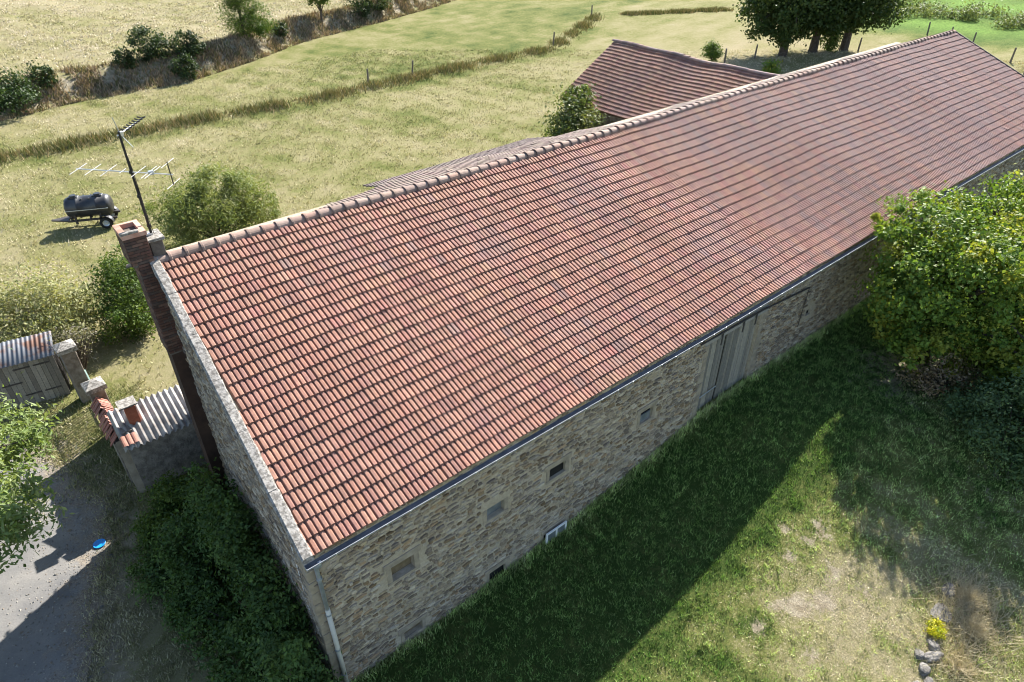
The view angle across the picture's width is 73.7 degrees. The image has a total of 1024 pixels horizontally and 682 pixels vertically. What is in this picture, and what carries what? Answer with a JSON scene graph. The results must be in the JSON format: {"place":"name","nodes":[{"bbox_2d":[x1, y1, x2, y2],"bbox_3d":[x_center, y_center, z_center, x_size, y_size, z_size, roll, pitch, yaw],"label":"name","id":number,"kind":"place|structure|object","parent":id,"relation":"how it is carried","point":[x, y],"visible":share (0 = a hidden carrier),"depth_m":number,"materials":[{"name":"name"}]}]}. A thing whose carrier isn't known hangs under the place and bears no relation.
{"place":"outdoors","nodes":[
{"label":"outdoors","id":0,"kind":"place"},
{"bbox_2d":[0,426,129,681],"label":"lane","id":1,"kind":"structure","parent":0,"point":[19,623],"depth_m":18.05,"materials":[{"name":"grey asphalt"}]},
{"bbox_2d":[21,421,136,681],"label":"lane edge weeds","id":2,"kind":"object","parent":1,"relation":"on","point":[100,495],"visible":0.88,"depth_m":19.67,"materials":[{"name":"green plant"}]},
{"bbox_2d":[93,539,105,547],"bbox_3d":[-11.664,5.730,19.301,0.330,0.034,0.330,-25,42,-31],"label":"plastic lid","id":3,"kind":"object","parent":1,"relation":"on","point":[97,544],"visible":1,"depth_m":19.31,"materials":[{"name":"blue plastic"}]},
{"bbox_2d":[16,375,327,681],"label":"verge grass","id":4,"kind":"structure","parent":0,"point":[117,510],"depth_m":19.13,"materials":[{"name":"green plant"}]},
{"bbox_2d":[0,0,1023,681],"bbox_3d":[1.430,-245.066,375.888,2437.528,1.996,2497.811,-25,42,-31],"label":"meadow","id":5,"kind":"structure","parent":0,"point":[480,26],"depth_m":21.87,"materials":[{"name":"green plant"}]},
{"bbox_2d":[0,63,53,119],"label":"bank bush","id":6,"kind":"object","parent":5,"relation":"on","point":[28,92],"visible":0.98,"depth_m":51.38,"materials":[{"name":"green plant"}]},
{"bbox_2d":[0,331,70,411],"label":"wooden hut","id":7,"kind":"object","parent":5,"relation":"on","point":[35,361],"visible":0.98,"depth_m":23.88,"materials":[{"name":"grey wood"}]},
{"bbox_2d":[0,347,74,573],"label":"roadside tree","id":8,"kind":"object","parent":5,"relation":"on","point":[14,523],"visible":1,"depth_m":16.64,"materials":[{"name":"green plant"}]},
{"bbox_2d":[21,58,57,88],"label":"bank bush","id":9,"kind":"object","parent":5,"relation":"on","point":[48,71],"visible":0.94,"depth_m":53.94,"materials":[{"name":"green plant"}]},
{"bbox_2d":[0,249,117,359],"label":"garden bush","id":10,"kind":"object","parent":5,"relation":"on","point":[62,309],"visible":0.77,"depth_m":26.04,"materials":[{"name":"green plant"}]},
{"bbox_2d":[37,323,100,369],"bbox_3d":[-15.873,0.282,24.966,2.148,2.450,1.850,-25,42,-31],"label":"bush","id":11,"kind":"object","parent":5,"relation":"on","point":[80,352],"visible":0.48,"depth_m":24.84,"materials":[{"name":"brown plant"}]},
{"bbox_2d":[51,339,90,403],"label":"gate pillar","id":12,"kind":"structure","parent":5,"relation":"on","point":[65,351],"depth_m":23.54,"materials":[{"name":"stone"}]},
{"bbox_2d":[51,192,120,228],"bbox_3d":[-22.566,-6.875,35.889,3.250,1.727,1.500,-9,36,-12],"label":"water trailer","id":13,"kind":"object","parent":5,"relation":"on","point":[103,207],"visible":1,"depth_m":35.55,"materials":[{"name":"black metal"}]},
{"bbox_2d":[80,376,113,432],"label":"gate pillar","id":14,"kind":"structure","parent":5,"relation":"on","point":[93,388],"depth_m":21.73,"materials":[{"name":"stone"}]},
{"bbox_2d":[78,242,155,345],"bbox_3d":[-15.544,-1.885,27.756,3.681,3.917,4.528,-14,37,-19],"label":"garden bush","id":15,"kind":"object","parent":5,"relation":"on","point":[131,311],"visible":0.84,"depth_m":27.13,"materials":[{"name":"green plant"}]},
{"bbox_2d":[90,397,146,492],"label":"tile topped wall","id":16,"kind":"structure","parent":5,"relation":"on","point":[101,407],"depth_m":20.78,"materials":[{"name":"stone"}]},
{"bbox_2d":[109,44,141,68],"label":"bank bush","id":17,"kind":"object","parent":5,"relation":"on","point":[128,60],"visible":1,"depth_m":57.98,"materials":[{"name":"green plant"}]},
{"bbox_2d":[124,23,175,63],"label":"bank bush","id":18,"kind":"object","parent":5,"relation":"on","point":[156,46],"visible":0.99,"depth_m":58.83,"materials":[{"name":"green plant"}]},
{"bbox_2d":[107,384,206,488],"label":"corrugated shed","id":19,"kind":"structure","parent":5,"relation":"on","point":[156,433],"depth_m":20.70,"materials":[{"name":"metal"}]},
{"bbox_2d":[126,468,222,557],"bbox_3d":[-9.566,4.731,19.369,2.774,2.105,2.897,-25,42,-31],"label":"shrub","id":20,"kind":"object","parent":5,"relation":"on","point":[168,497],"visible":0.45,"depth_m":19.06,"materials":[{"name":"green plant"}]},
{"bbox_2d":[116,532,234,649],"bbox_3d":[-8.802,6.261,17.988,4.251,1.341,2.282,23,41,29],"label":"shrub","id":21,"kind":"object","parent":5,"relation":"on","point":[155,582],"visible":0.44,"depth_m":17.65,"materials":[{"name":"green plant"}]},
{"bbox_2d":[0,0,352,81],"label":"field grass","id":22,"kind":"structure","parent":5,"relation":"on","point":[106,18],"depth_m":72.99,"materials":[{"name":"plant"}]},
{"bbox_2d":[167,53,202,79],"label":"bank bush","id":23,"kind":"object","parent":5,"relation":"on","point":[188,68],"visible":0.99,"depth_m":59.85,"materials":[{"name":"green plant"}]},
{"bbox_2d":[164,28,209,59],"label":"bank bush","id":24,"kind":"object","parent":5,"relation":"on","point":[196,47],"visible":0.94,"depth_m":61.35,"materials":[{"name":"green plant"}]},
{"bbox_2d":[145,455,261,620],"bbox_3d":[-7.972,5.001,17.703,2.995,4.273,3.725,-25,42,-31],"label":"shrub","id":25,"kind":"object","parent":5,"relation":"on","point":[211,498],"visible":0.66,"depth_m":17.29,"materials":[{"name":"green plant"}]},
{"bbox_2d":[134,151,286,247],"bbox_3d":[-14.761,-6.389,33.692,7.086,5.256,5.525,-9,36,-13],"label":"willow bush","id":26,"kind":"object","parent":5,"relation":"on","point":[231,201],"visible":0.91,"depth_m":32.78,"materials":[{"name":"green plant"}]},
{"bbox_2d":[0,0,453,120],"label":"bank grass","id":27,"kind":"structure","parent":5,"relation":"on","point":[87,71],"depth_m":63.95,"materials":[{"name":"plant"}]},
{"bbox_2d":[167,498,315,681],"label":"shrub","id":28,"kind":"object","parent":5,"relation":"on","point":[260,584],"visible":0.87,"depth_m":15.64,"materials":[{"name":"green plant"}]},
{"bbox_2d":[212,0,279,38],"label":"slim tree","id":29,"kind":"object","parent":5,"relation":"on","point":[263,27],"visible":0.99,"depth_m":66.64,"materials":[{"name":"green plant"}]},
{"bbox_2d":[198,607,345,681],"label":"shrub","id":30,"kind":"object","parent":5,"relation":"on","point":[291,662],"visible":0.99,"depth_m":14.33,"materials":[{"name":"green plant"}]},
{"bbox_2d":[270,20,287,36],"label":"bank bush","id":31,"kind":"object","parent":5,"relation":"on","point":[283,32],"visible":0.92,"depth_m":71.44,"materials":[{"name":"green plant"}]},
{"bbox_2d":[0,11,603,168],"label":"rough grass","id":32,"kind":"structure","parent":5,"relation":"on","point":[79,140],"depth_m":53.30,"materials":[{"name":"green plant"}]},
{"bbox_2d":[307,0,332,21],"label":"tree","id":33,"kind":"object","parent":5,"relation":"on","point":[320,3],"visible":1,"depth_m":76.19,"materials":[{"name":"green plant"}]},
{"bbox_2d":[341,0,374,21],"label":"bank bush","id":34,"kind":"object","parent":5,"relation":"on","point":[364,7],"visible":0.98,"depth_m":80.97,"materials":[{"name":"green plant"}]},
{"bbox_2d":[370,0,392,12],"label":"bank bush","id":35,"kind":"object","parent":5,"relation":"on","point":[377,6],"visible":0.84,"depth_m":83.30,"materials":[{"name":"green plant"}]},
{"bbox_2d":[363,136,553,186],"bbox_3d":[-1.125,-4.903,28.593,8.477,6.832,4.471,-25,42,-31],"label":"lean to","id":36,"kind":"object","parent":5,"relation":"on","point":[495,150],"visible":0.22,"depth_m":28.54,"materials":[{"name":"metal"}]},
{"bbox_2d":[112,30,1023,681],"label":"stone barn","id":37,"kind":"structure","parent":5,"relation":"on","point":[418,402],"depth_m":17.96,"materials":[{"name":"tile"}]},
{"bbox_2d":[69,116,179,235],"bbox_3d":[-8.258,-3.577,15.098,2.200,2.942,1.425,4,35,6],"label":"tv antenna","id":38,"kind":"object","parent":37,"relation":"attached to","point":[131,172],"visible":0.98,"depth_m":14.62,"materials":[{"name":"metal"}]},
{"bbox_2d":[691,287,809,418],"bbox_3d":[7.674,0.272,22.252,5.962,3.228,0.318,-25,42,-31],"label":"door","id":39,"kind":"structure","parent":37,"relation":"in","point":[724,362],"depth_m":21.73,"materials":[{"name":"grey wood"}]},
{"bbox_2d":[538,80,612,136],"bbox_3d":[3.419,-11.328,38.080,5.015,5.811,4.599,-25,42,-31],"label":"fig bush","id":40,"kind":"object","parent":5,"relation":"on","point":[580,103],"visible":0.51,"depth_m":37.42,"materials":[{"name":"green plant"}]},
{"bbox_2d":[350,294,873,681],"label":"wall foot grass","id":41,"kind":"structure","parent":5,"relation":"on","point":[714,406],"depth_m":20.29,"materials":[{"name":"green plant"}]},
{"bbox_2d":[559,39,780,126],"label":"tiled outbuilding","id":42,"kind":"structure","parent":5,"relation":"on","point":[630,79],"depth_m":37.81,"materials":[{"name":"tile"}]},
{"bbox_2d":[700,38,726,61],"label":"shrub","id":43,"kind":"object","parent":5,"relation":"on","point":[714,53],"visible":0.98,"depth_m":65.42,"materials":[{"name":"green plant"}]},
{"bbox_2d":[761,58,784,73],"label":"shrub","id":44,"kind":"object","parent":5,"relation":"on","point":[770,66],"visible":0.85,"depth_m":61.70,"materials":[{"name":"green plant"}]},
{"bbox_2d":[731,0,849,56],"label":"tree","id":45,"kind":"object","parent":5,"relation":"on","point":[782,23],"visible":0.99,"depth_m":64.41,"materials":[{"name":"green plant"}]},
{"bbox_2d":[634,448,1023,681],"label":"dry thatch","id":46,"kind":"object","parent":5,"relation":"on","point":[870,601],"visible":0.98,"depth_m":17.38,"materials":[{"name":"beige plant"}]},
{"bbox_2d":[820,31,844,52],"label":"shrub","id":47,"kind":"object","parent":5,"relation":"on","point":[830,43],"visible":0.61,"depth_m":69.01,"materials":[{"name":"green plant"}]},
{"bbox_2d":[794,0,885,52],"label":"tree","id":48,"kind":"object","parent":5,"relation":"on","point":[815,41],"visible":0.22,"depth_m":65.12,"materials":[{"name":"green plant"}]},
{"bbox_2d":[811,0,936,50],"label":"tree","id":49,"kind":"object","parent":5,"relation":"on","point":[880,11],"visible":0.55,"depth_m":65.83,"materials":[{"name":"green plant"}]},
{"bbox_2d":[891,1,925,18],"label":"field scrub","id":50,"kind":"object","parent":5,"relation":"on","point":[917,15],"visible":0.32,"depth_m":85.17,"materials":[{"name":"green plant"}]},
{"bbox_2d":[896,0,939,11],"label":"field scrub","id":51,"kind":"object","parent":5,"relation":"on","point":[914,5],"visible":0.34,"depth_m":88.77,"materials":[{"name":"green plant"}]},
{"bbox_2d":[914,648,923,659],"bbox_3d":[9.812,7.554,16.456,0.219,0.177,0.309,17,34,29],"label":"rock","id":52,"kind":"object","parent":5,"relation":"on","point":[917,654],"visible":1,"depth_m":16.38,"materials":[{"name":"stone"}]},
{"bbox_2d":[918,662,930,675],"bbox_3d":[9.771,7.787,16.188,0.263,0.180,0.381,31,48,25],"label":"rock","id":53,"kind":"object","parent":5,"relation":"on","point":[924,670],"visible":1,"depth_m":16.12,"materials":[{"name":"stone"}]},
{"bbox_2d":[924,676,933,681],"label":"rock","id":54,"kind":"object","parent":5,"relation":"on","point":[928,679],"visible":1,"depth_m":15.97,"materials":[{"name":"stone"}]},
{"bbox_2d":[923,651,943,662],"bbox_3d":[10.132,7.586,16.401,0.577,0.221,0.262,-4,44,-10],"label":"rock","id":55,"kind":"object","parent":5,"relation":"on","point":[929,656],"visible":0.97,"depth_m":16.32,"materials":[{"name":"stone"}]},
{"bbox_2d":[926,638,940,650],"bbox_3d":[10.232,7.408,16.603,0.258,0.237,0.378,-3,25,0],"label":"rock","id":56,"kind":"object","parent":5,"relation":"on","point":[931,643],"visible":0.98,"depth_m":16.51,"materials":[{"name":"stone"}]},
{"bbox_2d":[909,0,958,19],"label":"field scrub","id":57,"kind":"object","parent":5,"relation":"on","point":[941,11],"visible":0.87,"depth_m":85.16,"materials":[{"name":"green plant"}]},
{"bbox_2d":[923,615,948,643],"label":"yellow flowers","id":58,"kind":"object","parent":5,"relation":"on","point":[934,629],"visible":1,"depth_m":16.73,"materials":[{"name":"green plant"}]},
{"bbox_2d":[850,180,1023,394],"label":"broadleaf tree","id":59,"kind":"object","parent":5,"relation":"on","point":[944,277],"visible":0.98,"depth_m":21.57,"materials":[{"name":"green plant"}]},
{"bbox_2d":[893,343,986,400],"bbox_3d":[13.953,0.923,22.158,2.771,1.955,2.507,-25,42,-31],"label":"dead shrub","id":60,"kind":"object","parent":5,"relation":"on","point":[935,382],"visible":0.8,"depth_m":22.07,"materials":[{"name":"brown plant"}]},
{"bbox_2d":[930,603,951,622],"bbox_3d":[10.835,6.846,17.233,0.494,0.126,0.614,19,39,35],"label":"rock","id":61,"kind":"object","parent":5,"relation":"on","point":[933,611],"visible":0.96,"depth_m":17.18,"materials":[{"name":"stone"}]},
{"bbox_2d":[942,582,955,597],"bbox_3d":[11.277,6.433,17.636,0.320,0.192,0.478,11,41,27],"label":"rock","id":62,"kind":"object","parent":5,"relation":"on","point":[950,585],"visible":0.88,"depth_m":17.56,"materials":[{"name":"stone"}]},
{"bbox_2d":[897,532,1023,681],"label":"dry tussock","id":63,"kind":"object","parent":5,"relation":"on","point":[972,598],"visible":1,"depth_m":16.89,"materials":[{"name":"beige plant"}]},
{"bbox_2d":[945,0,984,21],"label":"field scrub","id":64,"kind":"object","parent":5,"relation":"on","point":[966,14],"visible":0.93,"depth_m":83.40,"materials":[{"name":"green plant"}]},
{"bbox_2d":[932,358,1023,498],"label":"shrub","id":65,"kind":"object","parent":5,"relation":"on","point":[1011,449],"visible":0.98,"depth_m":19.89,"materials":[{"name":"green plant"}]},
{"bbox_2d":[942,158,1023,443],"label":"broadleaf tree","id":66,"kind":"object","parent":5,"relation":"on","point":[1012,189],"visible":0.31,"depth_m":23.40,"materials":[{"name":"green plant"}]},
{"bbox_2d":[961,0,1013,18],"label":"field scrub","id":67,"kind":"object","parent":5,"relation":"on","point":[992,13],"visible":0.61,"depth_m":85.53,"materials":[{"name":"green plant"}]},
{"bbox_2d":[990,11,1023,30],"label":"field scrub","id":68,"kind":"object","parent":5,"relation":"on","point":[1013,22],"visible":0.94,"depth_m":78.99,"materials":[{"name":"green plant"}]},
{"bbox_2d":[1009,47,1016,62],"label":"fence post","id":69,"kind":"object","parent":5,"relation":"on","point":[1013,54],"visible":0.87,"depth_m":61.39,"materials":[{"name":"grey wood"}]},
{"bbox_2d":[618,5,733,16],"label":"rough grass","id":70,"kind":"structure","parent":0,"point":[646,12],"depth_m":87.88,"materials":[{"name":"green plant"}]},
{"bbox_2d":[358,289,1023,681],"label":"yard grass","id":71,"kind":"structure","parent":0,"point":[756,475],"depth_m":19.10,"materials":[{"name":"green plant"}]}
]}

